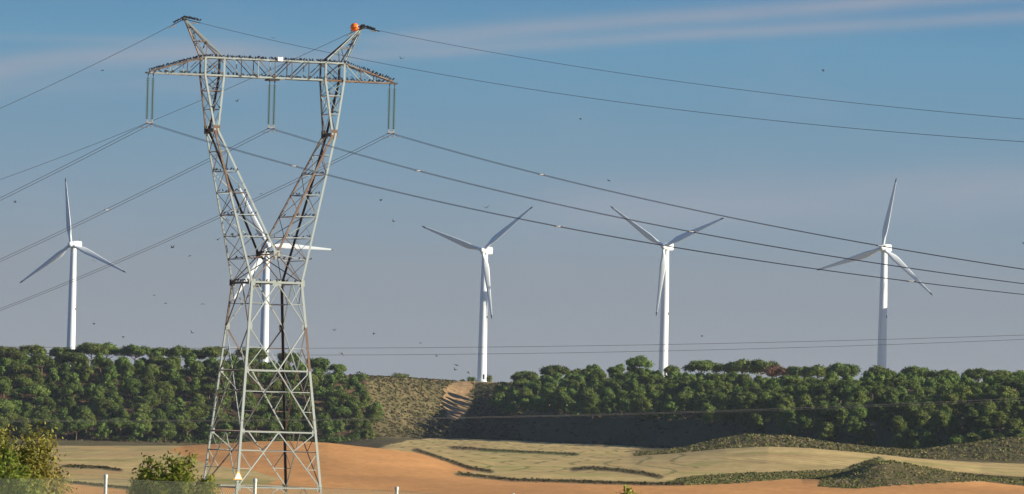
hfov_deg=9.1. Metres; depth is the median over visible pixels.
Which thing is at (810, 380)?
pine tree
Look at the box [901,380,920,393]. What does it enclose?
pine tree
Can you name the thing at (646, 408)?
pine tree
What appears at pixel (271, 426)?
pine tree
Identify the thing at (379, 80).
flock of birds
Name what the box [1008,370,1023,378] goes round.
pine tree
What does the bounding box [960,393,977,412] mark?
pine tree
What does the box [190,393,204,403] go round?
pine tree
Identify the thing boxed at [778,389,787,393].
pine tree
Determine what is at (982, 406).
pine tree
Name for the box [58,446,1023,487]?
field edge brush
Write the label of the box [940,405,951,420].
pine tree
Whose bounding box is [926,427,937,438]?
pine tree
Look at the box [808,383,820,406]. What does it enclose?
pine tree
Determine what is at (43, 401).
pine tree
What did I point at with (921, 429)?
pine tree
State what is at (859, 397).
pine tree
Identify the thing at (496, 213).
power line
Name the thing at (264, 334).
wind turbine
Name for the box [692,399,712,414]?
pine tree
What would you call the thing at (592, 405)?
pine tree
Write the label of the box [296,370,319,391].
pine tree
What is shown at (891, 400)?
pine tree
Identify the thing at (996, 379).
pine tree
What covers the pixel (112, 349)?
pine tree
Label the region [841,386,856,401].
pine tree
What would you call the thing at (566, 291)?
sky
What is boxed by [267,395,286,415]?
pine tree
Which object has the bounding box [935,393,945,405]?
pine tree
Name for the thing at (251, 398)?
pine tree
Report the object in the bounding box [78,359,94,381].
pine tree
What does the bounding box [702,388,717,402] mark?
pine tree
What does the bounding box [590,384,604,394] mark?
pine tree
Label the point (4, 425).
pine tree
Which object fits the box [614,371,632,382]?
pine tree
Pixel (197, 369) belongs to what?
pine tree
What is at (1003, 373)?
pine tree
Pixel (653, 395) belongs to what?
pine tree
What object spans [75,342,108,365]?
pine tree
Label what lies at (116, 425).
pine tree
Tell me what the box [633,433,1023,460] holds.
bank scrub
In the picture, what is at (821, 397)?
pine tree
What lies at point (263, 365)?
pine tree
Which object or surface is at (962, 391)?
pine tree
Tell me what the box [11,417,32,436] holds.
pine tree
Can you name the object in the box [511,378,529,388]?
pine tree
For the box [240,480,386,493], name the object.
dry grass
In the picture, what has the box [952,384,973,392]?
pine tree
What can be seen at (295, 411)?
pine tree
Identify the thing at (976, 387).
pine tree
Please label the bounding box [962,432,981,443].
pine tree
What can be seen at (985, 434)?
pine tree
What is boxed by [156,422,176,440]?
pine tree
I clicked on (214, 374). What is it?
pine tree
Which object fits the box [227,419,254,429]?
pine tree
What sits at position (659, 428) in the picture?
wood floor scrub
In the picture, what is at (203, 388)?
pine tree
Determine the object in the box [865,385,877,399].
pine tree
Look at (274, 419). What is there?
pine tree
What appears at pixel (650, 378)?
pine tree
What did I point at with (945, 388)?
pine tree
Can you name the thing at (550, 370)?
pine tree
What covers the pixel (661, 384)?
pine tree
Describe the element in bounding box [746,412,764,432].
pine tree
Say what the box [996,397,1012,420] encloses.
pine tree
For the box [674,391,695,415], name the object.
pine tree
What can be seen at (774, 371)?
pine tree
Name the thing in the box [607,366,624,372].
pine tree
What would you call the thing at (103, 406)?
pine tree
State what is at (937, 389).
pine tree
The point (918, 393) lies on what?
pine tree
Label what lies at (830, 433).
pine tree
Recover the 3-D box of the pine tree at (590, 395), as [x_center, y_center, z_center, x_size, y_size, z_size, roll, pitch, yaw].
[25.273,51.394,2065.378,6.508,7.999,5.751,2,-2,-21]
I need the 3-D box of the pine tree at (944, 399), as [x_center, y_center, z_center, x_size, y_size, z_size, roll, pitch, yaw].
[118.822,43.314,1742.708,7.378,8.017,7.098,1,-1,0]
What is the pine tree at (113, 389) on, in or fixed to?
on the ground at (391, 463)
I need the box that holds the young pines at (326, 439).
[0,362,369,443]
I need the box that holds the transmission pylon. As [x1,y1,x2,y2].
[145,17,397,493]
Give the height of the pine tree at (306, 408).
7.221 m
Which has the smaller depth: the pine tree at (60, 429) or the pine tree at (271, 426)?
the pine tree at (60, 429)
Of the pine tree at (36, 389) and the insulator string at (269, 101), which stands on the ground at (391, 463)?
the pine tree at (36, 389)
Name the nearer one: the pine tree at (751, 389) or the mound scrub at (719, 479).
the mound scrub at (719, 479)
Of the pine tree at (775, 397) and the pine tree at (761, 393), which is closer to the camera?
the pine tree at (775, 397)
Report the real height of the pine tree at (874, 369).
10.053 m
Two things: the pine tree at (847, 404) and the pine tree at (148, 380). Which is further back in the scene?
the pine tree at (148, 380)
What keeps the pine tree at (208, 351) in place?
on the ground at (391, 463)
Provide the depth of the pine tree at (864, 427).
1729.69 m
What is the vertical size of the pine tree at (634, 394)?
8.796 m
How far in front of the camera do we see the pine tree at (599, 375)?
2180.73 m
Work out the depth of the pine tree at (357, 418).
2112.69 m
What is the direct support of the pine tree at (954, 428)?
on the ground at (391, 463)
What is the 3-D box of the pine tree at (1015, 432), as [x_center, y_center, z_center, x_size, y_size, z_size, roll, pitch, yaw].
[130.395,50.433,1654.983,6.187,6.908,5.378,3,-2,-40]
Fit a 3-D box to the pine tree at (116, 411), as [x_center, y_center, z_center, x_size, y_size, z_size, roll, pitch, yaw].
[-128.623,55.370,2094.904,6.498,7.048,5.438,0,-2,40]
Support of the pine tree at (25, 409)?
on the ground at (391, 463)
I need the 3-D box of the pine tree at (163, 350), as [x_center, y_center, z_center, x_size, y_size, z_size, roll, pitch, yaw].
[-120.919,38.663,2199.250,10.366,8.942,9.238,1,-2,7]
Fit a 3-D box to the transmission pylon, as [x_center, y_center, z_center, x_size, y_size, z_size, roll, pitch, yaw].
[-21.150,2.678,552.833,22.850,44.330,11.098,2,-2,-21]
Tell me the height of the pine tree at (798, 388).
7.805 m
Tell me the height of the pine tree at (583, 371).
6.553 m
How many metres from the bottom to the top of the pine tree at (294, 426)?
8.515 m
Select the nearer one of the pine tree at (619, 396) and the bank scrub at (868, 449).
the bank scrub at (868, 449)
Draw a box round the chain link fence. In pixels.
[0,474,514,493]
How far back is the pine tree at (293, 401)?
2123.94 m
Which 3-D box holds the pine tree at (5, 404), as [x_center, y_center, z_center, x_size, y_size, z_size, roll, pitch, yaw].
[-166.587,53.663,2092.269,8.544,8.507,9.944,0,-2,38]
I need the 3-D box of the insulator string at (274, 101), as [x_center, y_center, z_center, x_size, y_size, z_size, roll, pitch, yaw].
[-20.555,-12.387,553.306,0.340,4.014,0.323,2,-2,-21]
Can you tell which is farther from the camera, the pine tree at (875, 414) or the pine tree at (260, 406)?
the pine tree at (260, 406)
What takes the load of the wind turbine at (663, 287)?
on the ground at (391, 463)
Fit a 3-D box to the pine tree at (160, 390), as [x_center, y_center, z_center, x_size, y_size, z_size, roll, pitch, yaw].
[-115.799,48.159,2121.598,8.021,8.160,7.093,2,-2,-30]
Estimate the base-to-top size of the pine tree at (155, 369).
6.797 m
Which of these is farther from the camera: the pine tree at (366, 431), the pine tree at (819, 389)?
the pine tree at (366, 431)
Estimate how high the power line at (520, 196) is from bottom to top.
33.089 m
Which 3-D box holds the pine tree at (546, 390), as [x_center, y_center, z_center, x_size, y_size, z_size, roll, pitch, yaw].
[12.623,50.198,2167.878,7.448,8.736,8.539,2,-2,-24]
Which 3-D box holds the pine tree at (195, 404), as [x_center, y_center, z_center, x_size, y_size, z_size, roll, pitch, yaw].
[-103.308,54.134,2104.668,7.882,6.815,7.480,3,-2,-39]
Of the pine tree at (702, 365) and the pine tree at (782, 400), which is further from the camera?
the pine tree at (702, 365)
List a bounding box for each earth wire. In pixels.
[0,27,1019,179]
[2,19,1023,141]
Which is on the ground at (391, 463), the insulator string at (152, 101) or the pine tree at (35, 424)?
the pine tree at (35, 424)
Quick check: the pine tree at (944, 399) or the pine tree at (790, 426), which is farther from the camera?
the pine tree at (790, 426)
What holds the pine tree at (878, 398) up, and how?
on the ground at (391, 463)
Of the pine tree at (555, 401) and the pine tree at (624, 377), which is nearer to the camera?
the pine tree at (555, 401)
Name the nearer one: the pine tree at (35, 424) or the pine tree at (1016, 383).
the pine tree at (1016, 383)
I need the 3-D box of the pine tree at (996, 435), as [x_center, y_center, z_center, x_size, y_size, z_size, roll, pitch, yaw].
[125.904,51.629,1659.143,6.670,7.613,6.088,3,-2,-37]
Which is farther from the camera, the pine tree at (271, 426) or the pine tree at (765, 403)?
the pine tree at (271, 426)
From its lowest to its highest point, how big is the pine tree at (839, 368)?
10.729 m
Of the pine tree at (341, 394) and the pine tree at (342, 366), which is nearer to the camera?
the pine tree at (341, 394)
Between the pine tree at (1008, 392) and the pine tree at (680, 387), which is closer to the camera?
the pine tree at (1008, 392)
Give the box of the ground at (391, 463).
[0,366,1023,493]
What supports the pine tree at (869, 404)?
on the ground at (391, 463)
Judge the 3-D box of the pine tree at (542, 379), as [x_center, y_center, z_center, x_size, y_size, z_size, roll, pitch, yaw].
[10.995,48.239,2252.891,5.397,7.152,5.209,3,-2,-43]
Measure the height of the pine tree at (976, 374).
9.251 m
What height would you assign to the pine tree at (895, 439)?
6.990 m
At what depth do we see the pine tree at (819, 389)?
1847.81 m
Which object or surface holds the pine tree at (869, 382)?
on the ground at (391, 463)
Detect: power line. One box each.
[0,122,1023,294]
[0,127,1023,283]
[0,132,1023,310]
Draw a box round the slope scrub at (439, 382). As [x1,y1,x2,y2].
[349,374,521,440]
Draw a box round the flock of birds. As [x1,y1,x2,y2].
[149,32,391,281]
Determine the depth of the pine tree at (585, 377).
2199.64 m
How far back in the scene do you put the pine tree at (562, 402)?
2101.65 m
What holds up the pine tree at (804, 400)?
on the ground at (391, 463)
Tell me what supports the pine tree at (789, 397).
on the ground at (391, 463)
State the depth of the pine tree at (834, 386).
1848.08 m
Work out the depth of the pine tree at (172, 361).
2148.61 m
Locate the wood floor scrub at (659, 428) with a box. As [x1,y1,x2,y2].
[2,366,1020,447]
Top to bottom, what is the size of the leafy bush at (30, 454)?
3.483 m
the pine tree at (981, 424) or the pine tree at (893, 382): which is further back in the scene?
the pine tree at (893, 382)
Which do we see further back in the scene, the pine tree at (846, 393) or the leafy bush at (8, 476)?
the pine tree at (846, 393)
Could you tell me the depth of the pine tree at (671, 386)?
2034.91 m
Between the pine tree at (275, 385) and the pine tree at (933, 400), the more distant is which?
the pine tree at (275, 385)
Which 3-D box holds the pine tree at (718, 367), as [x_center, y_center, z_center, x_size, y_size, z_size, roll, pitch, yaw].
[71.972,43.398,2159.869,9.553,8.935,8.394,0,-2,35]
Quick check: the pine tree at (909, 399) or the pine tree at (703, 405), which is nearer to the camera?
the pine tree at (909, 399)
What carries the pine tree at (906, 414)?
on the ground at (391, 463)
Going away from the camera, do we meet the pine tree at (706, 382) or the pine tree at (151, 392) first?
the pine tree at (706, 382)
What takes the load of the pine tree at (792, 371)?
on the ground at (391, 463)
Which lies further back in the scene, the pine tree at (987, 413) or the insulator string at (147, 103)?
the pine tree at (987, 413)
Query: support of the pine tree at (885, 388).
on the ground at (391, 463)
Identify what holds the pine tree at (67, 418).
on the ground at (391, 463)
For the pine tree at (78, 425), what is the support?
on the ground at (391, 463)
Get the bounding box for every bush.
[0,441,54,493]
[126,449,221,493]
[392,372,409,376]
[467,376,475,380]
[486,375,491,381]
[611,484,637,493]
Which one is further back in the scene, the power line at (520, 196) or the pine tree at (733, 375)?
the pine tree at (733, 375)
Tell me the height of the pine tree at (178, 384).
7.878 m
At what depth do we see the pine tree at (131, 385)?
2121.55 m
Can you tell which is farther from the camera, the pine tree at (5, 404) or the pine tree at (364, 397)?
the pine tree at (364, 397)
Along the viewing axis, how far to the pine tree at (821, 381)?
1887.29 m
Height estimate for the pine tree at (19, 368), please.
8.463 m
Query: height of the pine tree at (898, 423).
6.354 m
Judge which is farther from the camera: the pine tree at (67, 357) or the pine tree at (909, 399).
the pine tree at (67, 357)
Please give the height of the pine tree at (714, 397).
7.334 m
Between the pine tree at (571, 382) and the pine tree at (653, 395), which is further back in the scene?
the pine tree at (571, 382)
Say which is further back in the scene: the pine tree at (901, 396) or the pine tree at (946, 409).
the pine tree at (901, 396)
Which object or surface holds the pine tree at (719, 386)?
on the ground at (391, 463)
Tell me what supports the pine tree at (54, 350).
on the ground at (391, 463)
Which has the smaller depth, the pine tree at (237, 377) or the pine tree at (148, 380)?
the pine tree at (148, 380)
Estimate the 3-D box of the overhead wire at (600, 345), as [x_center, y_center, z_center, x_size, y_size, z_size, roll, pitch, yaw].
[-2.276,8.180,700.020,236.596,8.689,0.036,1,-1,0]
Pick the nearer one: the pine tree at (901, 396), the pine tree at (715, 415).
the pine tree at (901, 396)
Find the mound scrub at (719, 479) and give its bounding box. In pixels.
[665,460,1023,487]
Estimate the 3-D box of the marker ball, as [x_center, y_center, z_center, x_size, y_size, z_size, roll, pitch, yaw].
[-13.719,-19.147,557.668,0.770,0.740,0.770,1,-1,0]
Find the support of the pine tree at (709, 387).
on the ground at (391, 463)
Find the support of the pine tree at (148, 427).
on the ground at (391, 463)
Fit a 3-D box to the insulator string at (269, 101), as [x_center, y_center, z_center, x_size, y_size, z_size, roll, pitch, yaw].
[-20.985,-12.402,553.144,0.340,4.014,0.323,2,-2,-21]
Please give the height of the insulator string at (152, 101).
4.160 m
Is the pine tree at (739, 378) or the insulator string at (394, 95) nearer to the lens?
the insulator string at (394, 95)
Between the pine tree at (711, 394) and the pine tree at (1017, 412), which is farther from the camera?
the pine tree at (711, 394)
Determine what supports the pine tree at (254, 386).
on the ground at (391, 463)
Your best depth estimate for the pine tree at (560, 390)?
2129.93 m
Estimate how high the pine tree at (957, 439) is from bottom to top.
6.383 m
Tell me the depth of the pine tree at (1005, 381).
1761.26 m
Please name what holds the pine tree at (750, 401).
on the ground at (391, 463)
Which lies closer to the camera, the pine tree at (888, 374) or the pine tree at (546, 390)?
the pine tree at (888, 374)
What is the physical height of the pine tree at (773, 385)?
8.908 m
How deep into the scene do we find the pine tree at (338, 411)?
2119.05 m
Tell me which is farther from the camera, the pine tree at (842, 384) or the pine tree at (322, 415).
the pine tree at (322, 415)
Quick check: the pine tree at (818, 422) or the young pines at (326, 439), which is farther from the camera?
the young pines at (326, 439)
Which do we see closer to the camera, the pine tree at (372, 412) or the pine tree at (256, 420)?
the pine tree at (256, 420)
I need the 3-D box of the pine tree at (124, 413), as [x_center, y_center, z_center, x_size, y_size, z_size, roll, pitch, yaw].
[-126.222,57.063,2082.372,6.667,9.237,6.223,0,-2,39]
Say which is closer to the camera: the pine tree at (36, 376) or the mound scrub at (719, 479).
the mound scrub at (719, 479)
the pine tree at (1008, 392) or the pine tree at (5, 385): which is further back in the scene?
the pine tree at (5, 385)
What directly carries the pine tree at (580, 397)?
on the ground at (391, 463)
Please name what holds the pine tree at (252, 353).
on the ground at (391, 463)
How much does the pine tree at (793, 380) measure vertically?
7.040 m
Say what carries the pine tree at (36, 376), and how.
on the ground at (391, 463)
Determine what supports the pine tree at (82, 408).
on the ground at (391, 463)
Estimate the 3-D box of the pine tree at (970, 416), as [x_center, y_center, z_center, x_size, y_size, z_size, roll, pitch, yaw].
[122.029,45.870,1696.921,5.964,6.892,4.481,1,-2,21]
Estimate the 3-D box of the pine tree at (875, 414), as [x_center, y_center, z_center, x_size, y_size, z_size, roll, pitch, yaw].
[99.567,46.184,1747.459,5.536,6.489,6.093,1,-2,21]
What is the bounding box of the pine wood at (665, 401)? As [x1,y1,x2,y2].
[0,349,1023,438]
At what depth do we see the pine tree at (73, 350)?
2187.73 m
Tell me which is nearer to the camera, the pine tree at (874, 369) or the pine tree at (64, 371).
the pine tree at (874, 369)
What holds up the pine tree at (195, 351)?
on the ground at (391, 463)
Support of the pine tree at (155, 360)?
on the ground at (391, 463)
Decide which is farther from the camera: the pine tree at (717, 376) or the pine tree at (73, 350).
the pine tree at (73, 350)
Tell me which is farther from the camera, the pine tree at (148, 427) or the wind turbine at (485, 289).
the wind turbine at (485, 289)
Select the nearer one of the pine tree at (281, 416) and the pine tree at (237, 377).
the pine tree at (281, 416)
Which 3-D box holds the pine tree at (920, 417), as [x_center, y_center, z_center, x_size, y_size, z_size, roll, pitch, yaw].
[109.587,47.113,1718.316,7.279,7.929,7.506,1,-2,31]
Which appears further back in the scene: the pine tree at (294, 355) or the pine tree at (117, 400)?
the pine tree at (294, 355)
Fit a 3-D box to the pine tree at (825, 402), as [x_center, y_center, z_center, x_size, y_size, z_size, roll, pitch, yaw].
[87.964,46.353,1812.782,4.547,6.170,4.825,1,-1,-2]
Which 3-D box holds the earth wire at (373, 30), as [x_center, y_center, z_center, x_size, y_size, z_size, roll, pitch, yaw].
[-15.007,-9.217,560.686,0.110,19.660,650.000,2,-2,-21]
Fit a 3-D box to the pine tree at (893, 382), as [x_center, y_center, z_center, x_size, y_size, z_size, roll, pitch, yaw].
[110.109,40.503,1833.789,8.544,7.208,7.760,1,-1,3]
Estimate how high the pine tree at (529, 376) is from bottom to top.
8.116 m
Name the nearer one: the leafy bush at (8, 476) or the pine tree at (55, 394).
the leafy bush at (8, 476)
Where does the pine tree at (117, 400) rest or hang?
on the ground at (391, 463)
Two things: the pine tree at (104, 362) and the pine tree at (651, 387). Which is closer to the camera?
the pine tree at (651, 387)
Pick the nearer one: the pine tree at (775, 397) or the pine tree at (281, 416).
the pine tree at (775, 397)
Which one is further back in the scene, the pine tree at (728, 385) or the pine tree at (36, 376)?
the pine tree at (36, 376)
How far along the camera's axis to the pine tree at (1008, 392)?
1724.89 m
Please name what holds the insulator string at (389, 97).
hanging from the transmission pylon
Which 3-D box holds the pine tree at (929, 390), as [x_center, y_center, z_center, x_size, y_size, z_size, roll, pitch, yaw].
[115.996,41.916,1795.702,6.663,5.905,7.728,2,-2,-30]
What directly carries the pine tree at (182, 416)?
on the ground at (391, 463)
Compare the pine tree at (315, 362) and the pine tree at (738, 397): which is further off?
the pine tree at (315, 362)
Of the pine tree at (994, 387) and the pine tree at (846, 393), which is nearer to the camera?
the pine tree at (994, 387)
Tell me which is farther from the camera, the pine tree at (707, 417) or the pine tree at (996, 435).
the pine tree at (707, 417)
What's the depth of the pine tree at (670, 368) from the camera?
2188.40 m
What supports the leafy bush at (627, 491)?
on the ground at (391, 463)
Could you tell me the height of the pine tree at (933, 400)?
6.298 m
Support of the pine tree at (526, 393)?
on the ground at (391, 463)
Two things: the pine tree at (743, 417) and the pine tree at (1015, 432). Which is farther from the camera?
the pine tree at (743, 417)
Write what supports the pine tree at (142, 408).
on the ground at (391, 463)
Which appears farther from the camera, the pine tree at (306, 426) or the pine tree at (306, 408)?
the pine tree at (306, 408)
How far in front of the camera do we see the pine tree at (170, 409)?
2092.97 m
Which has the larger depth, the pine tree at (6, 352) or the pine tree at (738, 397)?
the pine tree at (6, 352)
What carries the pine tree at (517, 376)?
on the ground at (391, 463)
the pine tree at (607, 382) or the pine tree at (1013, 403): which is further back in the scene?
the pine tree at (607, 382)
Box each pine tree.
[0,345,27,371]
[0,376,12,397]
[0,399,15,412]
[0,408,18,417]
[0,415,7,433]
[2,413,15,436]
[6,362,34,377]
[8,355,19,364]
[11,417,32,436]
[13,377,34,387]
[18,344,46,355]
[18,383,51,407]
[19,403,31,417]
[27,353,54,372]
[28,418,48,438]
[29,405,50,426]
[30,366,45,387]
[31,396,57,406]
[47,383,61,402]
[47,417,64,438]
[49,346,69,356]
[57,352,90,371]
[59,363,70,380]
[60,383,83,397]
[61,418,91,439]
[62,416,74,436]
[63,396,78,415]
[64,349,84,352]
[72,405,91,419]
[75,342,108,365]
[75,410,95,432]
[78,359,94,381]
[88,384,104,409]
[90,357,114,374]
[92,398,115,417]
[93,342,121,358]
[106,385,117,397]
[107,394,124,408]
[107,417,132,439]
[111,406,124,418]
[116,409,131,434]
[119,362,135,376]
[120,344,150,362]
[120,377,143,400]
[129,413,152,432]
[130,403,152,419]
[131,394,160,407]
[139,366,155,389]
[142,389,157,404]
[144,363,160,377]
[146,356,164,368]
[147,347,169,357]
[148,408,168,432]
[153,381,174,402]
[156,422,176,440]
[161,356,181,372]
[161,402,178,419]
[164,345,191,359]
[169,377,189,394]
[173,412,189,431]
[176,407,204,421]
[176,421,196,436]
[183,349,204,360]
[187,401,208,417]
[189,361,207,379]
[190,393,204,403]
[196,346,229,358]
[198,384,221,400]
[206,414,234,436]
[208,407,227,424]
[209,361,229,368]
[211,364,228,382]
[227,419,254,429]
[234,367,249,387]
[234,401,266,414]
[235,348,267,359]
[236,358,258,375]
[237,388,256,403]
[244,414,269,436]
[246,383,261,392]
[254,360,270,375]
[264,376,281,395]
[264,421,279,438]
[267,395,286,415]
[270,416,282,430]
[277,352,301,367]
[280,412,289,419]
[286,399,295,410]
[286,416,303,438]
[287,403,302,418]
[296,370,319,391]
[300,414,317,430]
[303,404,315,421]
[306,357,329,366]
[315,412,332,426]
[323,396,341,417]
[324,388,351,399]
[326,406,352,419]
[328,363,346,370]
[343,396,363,416]
[349,406,364,428]
[358,389,372,406]
[359,418,374,439]
[363,405,381,424]
[510,372,524,380]
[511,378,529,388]
[516,371,539,377]
[517,388,533,410]
[523,371,537,380]
[530,378,541,391]
[538,364,570,375]
[539,374,548,387]
[539,382,556,405]
[550,387,562,411]
[550,392,569,411]
[559,396,571,413]
[565,379,580,392]
[569,369,580,374]
[573,387,600,407]
[574,374,588,382]
[580,368,596,374]
[580,396,604,420]
[581,394,599,404]
[586,369,606,384]
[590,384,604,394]
[599,387,615,402]
[603,378,626,388]
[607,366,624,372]
[609,380,620,395]
[613,391,630,412]
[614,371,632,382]
[625,355,654,368]
[628,387,646,407]
[630,368,648,387]
[630,393,645,415]
[635,398,655,420]
[636,373,661,383]
[645,383,660,393]
[645,390,659,408]
[653,378,670,394]
[663,365,679,372]
[664,382,678,396]
[674,375,690,384]
[674,382,687,394]
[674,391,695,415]
[681,359,716,372]
[686,380,705,389]
[690,384,706,409]
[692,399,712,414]
[693,380,716,388]
[699,402,710,414]
[700,404,716,424]
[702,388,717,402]
[704,384,714,394]
[705,372,728,380]
[710,392,727,406]
[711,363,736,373]
[712,406,731,426]
[714,379,728,397]
[714,394,726,408]
[721,358,758,374]
[722,381,733,396]
[724,371,737,390]
[731,373,752,388]
[732,392,748,405]
[735,408,754,429]
[738,393,759,413]
[741,386,758,399]
[742,358,779,375]
[745,383,762,393]
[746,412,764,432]
[755,392,773,420]
[757,389,772,397]
[760,377,781,391]
[763,364,788,376]
[768,391,783,410]
[773,396,791,411]
[773,404,787,420]
[775,408,795,427]
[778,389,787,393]
[781,377,805,386]
[783,420,798,435]
[784,393,795,412]
[785,366,808,377]
[792,382,809,398]
[794,393,814,420]
[795,386,813,408]
[797,415,814,435]
[798,364,827,377]
[801,377,817,383]
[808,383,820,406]
[811,383,833,402]
[812,378,834,383]
[813,403,827,432]
[814,394,826,407]
[815,400,828,412]
[817,422,840,441]
[821,401,848,426]
[824,361,861,378]
[824,381,839,386]
[824,394,832,401]
[829,382,840,402]
[829,396,838,404]
[833,379,858,400]
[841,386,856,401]
[843,401,852,418]
[844,416,865,437]
[847,390,872,406]
[847,402,867,417]
[851,386,870,397]
[855,423,870,444]
[860,380,883,386]
[861,365,890,376]
[862,429,878,446]
[864,400,879,413]
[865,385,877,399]
[867,404,885,425]
[872,385,890,393]
[873,388,884,405]
[876,370,897,378]
[882,377,908,387]
[882,387,900,416]
[888,415,906,433]
[890,433,901,447]
[897,389,903,401]
[897,394,921,416]
[898,428,922,448]
[900,366,929,378]
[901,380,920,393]
[902,404,916,421]
[906,408,930,428]
[911,386,926,403]
[911,387,936,395]
[915,426,927,434]
[917,432,941,448]
[919,398,936,406]
[919,401,937,421]
[925,369,960,378]
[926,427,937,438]
[929,409,949,431]
[935,383,954,392]
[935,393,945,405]
[936,391,960,413]
[937,383,953,398]
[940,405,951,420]
[943,414,962,436]
[947,434,963,444]
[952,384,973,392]
[954,384,971,408]
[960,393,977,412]
[961,368,989,381]
[961,407,978,430]
[962,403,976,417]
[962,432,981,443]
[970,381,986,394]
[971,419,990,433]
[976,393,996,407]
[976,399,996,415]
[977,429,992,440]
[978,404,996,427]
[982,383,1003,391]
[985,370,1014,376]
[986,390,998,401]
[988,375,1002,384]
[988,432,1006,439]
[989,411,1008,430]
[994,385,1019,406]
[995,377,1017,385]
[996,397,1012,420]
[1003,418,1023,435]
[1007,378,1023,400]
[1007,398,1019,413]
[1007,429,1022,436]
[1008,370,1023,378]
[1008,404,1023,420]
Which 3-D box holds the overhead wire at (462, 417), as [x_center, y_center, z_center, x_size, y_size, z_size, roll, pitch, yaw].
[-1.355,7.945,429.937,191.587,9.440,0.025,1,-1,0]
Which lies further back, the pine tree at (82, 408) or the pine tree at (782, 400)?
the pine tree at (82, 408)
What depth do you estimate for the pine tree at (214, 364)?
2153.56 m
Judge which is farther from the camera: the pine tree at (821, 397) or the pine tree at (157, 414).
the pine tree at (157, 414)
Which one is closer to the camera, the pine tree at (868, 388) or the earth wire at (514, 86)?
the earth wire at (514, 86)
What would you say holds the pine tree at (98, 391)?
on the ground at (391, 463)
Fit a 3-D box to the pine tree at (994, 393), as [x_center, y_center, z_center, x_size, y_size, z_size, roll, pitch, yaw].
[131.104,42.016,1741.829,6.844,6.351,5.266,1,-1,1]
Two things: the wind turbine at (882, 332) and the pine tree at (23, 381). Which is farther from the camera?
the wind turbine at (882, 332)
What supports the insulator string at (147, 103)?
hanging from the transmission pylon
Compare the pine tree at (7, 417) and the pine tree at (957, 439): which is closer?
the pine tree at (957, 439)
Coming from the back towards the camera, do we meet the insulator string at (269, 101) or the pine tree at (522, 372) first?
the pine tree at (522, 372)
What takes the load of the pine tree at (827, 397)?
on the ground at (391, 463)
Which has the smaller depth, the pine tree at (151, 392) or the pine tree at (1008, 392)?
the pine tree at (1008, 392)
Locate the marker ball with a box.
[350,23,358,31]
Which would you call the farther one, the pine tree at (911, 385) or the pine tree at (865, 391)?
the pine tree at (911, 385)
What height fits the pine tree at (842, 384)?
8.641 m
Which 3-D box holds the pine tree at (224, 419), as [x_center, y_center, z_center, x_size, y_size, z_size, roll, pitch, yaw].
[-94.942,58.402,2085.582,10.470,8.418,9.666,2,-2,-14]
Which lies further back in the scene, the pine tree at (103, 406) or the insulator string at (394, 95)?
the pine tree at (103, 406)
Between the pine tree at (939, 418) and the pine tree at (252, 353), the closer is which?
the pine tree at (939, 418)
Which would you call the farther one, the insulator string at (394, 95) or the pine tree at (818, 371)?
the pine tree at (818, 371)
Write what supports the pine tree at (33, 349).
on the ground at (391, 463)
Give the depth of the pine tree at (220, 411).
2096.30 m
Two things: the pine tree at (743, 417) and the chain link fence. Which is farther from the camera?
the pine tree at (743, 417)
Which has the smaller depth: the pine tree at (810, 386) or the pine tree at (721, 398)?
the pine tree at (810, 386)
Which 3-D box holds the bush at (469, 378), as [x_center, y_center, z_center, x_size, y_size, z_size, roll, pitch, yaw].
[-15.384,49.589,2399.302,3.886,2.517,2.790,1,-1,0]
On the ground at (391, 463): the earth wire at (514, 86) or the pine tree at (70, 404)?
the pine tree at (70, 404)
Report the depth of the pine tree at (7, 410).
2079.60 m
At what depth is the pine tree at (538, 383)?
2239.06 m
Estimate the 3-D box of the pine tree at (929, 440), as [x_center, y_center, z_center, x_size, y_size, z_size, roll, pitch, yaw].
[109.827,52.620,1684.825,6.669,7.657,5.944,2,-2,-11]
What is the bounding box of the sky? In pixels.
[0,0,1023,381]
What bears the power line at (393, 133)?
hanging from the insulator string at (389, 97)
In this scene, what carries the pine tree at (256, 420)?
on the ground at (391, 463)
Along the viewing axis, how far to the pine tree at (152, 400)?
2103.54 m
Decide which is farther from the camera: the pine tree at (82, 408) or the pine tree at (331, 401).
the pine tree at (331, 401)
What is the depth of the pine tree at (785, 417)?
1807.67 m
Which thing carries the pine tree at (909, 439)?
on the ground at (391, 463)
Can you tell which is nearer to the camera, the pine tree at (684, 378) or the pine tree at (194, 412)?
the pine tree at (684, 378)
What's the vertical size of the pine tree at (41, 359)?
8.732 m
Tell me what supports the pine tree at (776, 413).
on the ground at (391, 463)
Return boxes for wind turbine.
[20,178,125,364]
[231,185,333,361]
[422,207,531,381]
[611,206,723,376]
[819,178,931,367]
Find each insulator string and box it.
[145,73,149,121]
[151,74,154,121]
[267,81,270,126]
[272,81,275,126]
[387,84,390,131]
[392,84,395,131]
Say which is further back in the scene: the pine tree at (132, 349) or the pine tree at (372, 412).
the pine tree at (132, 349)
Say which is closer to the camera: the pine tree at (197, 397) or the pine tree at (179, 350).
the pine tree at (197, 397)
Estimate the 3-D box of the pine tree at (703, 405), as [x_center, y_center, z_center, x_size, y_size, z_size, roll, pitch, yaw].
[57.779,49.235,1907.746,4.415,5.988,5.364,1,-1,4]
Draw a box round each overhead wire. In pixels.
[0,400,1023,421]
[37,339,1023,354]
[50,335,1015,347]
[50,398,1018,420]
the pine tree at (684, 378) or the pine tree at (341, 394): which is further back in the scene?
the pine tree at (341, 394)
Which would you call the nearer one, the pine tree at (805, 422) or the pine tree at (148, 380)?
the pine tree at (805, 422)
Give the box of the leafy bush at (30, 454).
[0,413,76,493]
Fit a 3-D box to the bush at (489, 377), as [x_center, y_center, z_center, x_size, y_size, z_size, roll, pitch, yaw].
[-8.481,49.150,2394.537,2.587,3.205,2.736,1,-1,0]
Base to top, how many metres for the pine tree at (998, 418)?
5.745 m
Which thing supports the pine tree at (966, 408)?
on the ground at (391, 463)

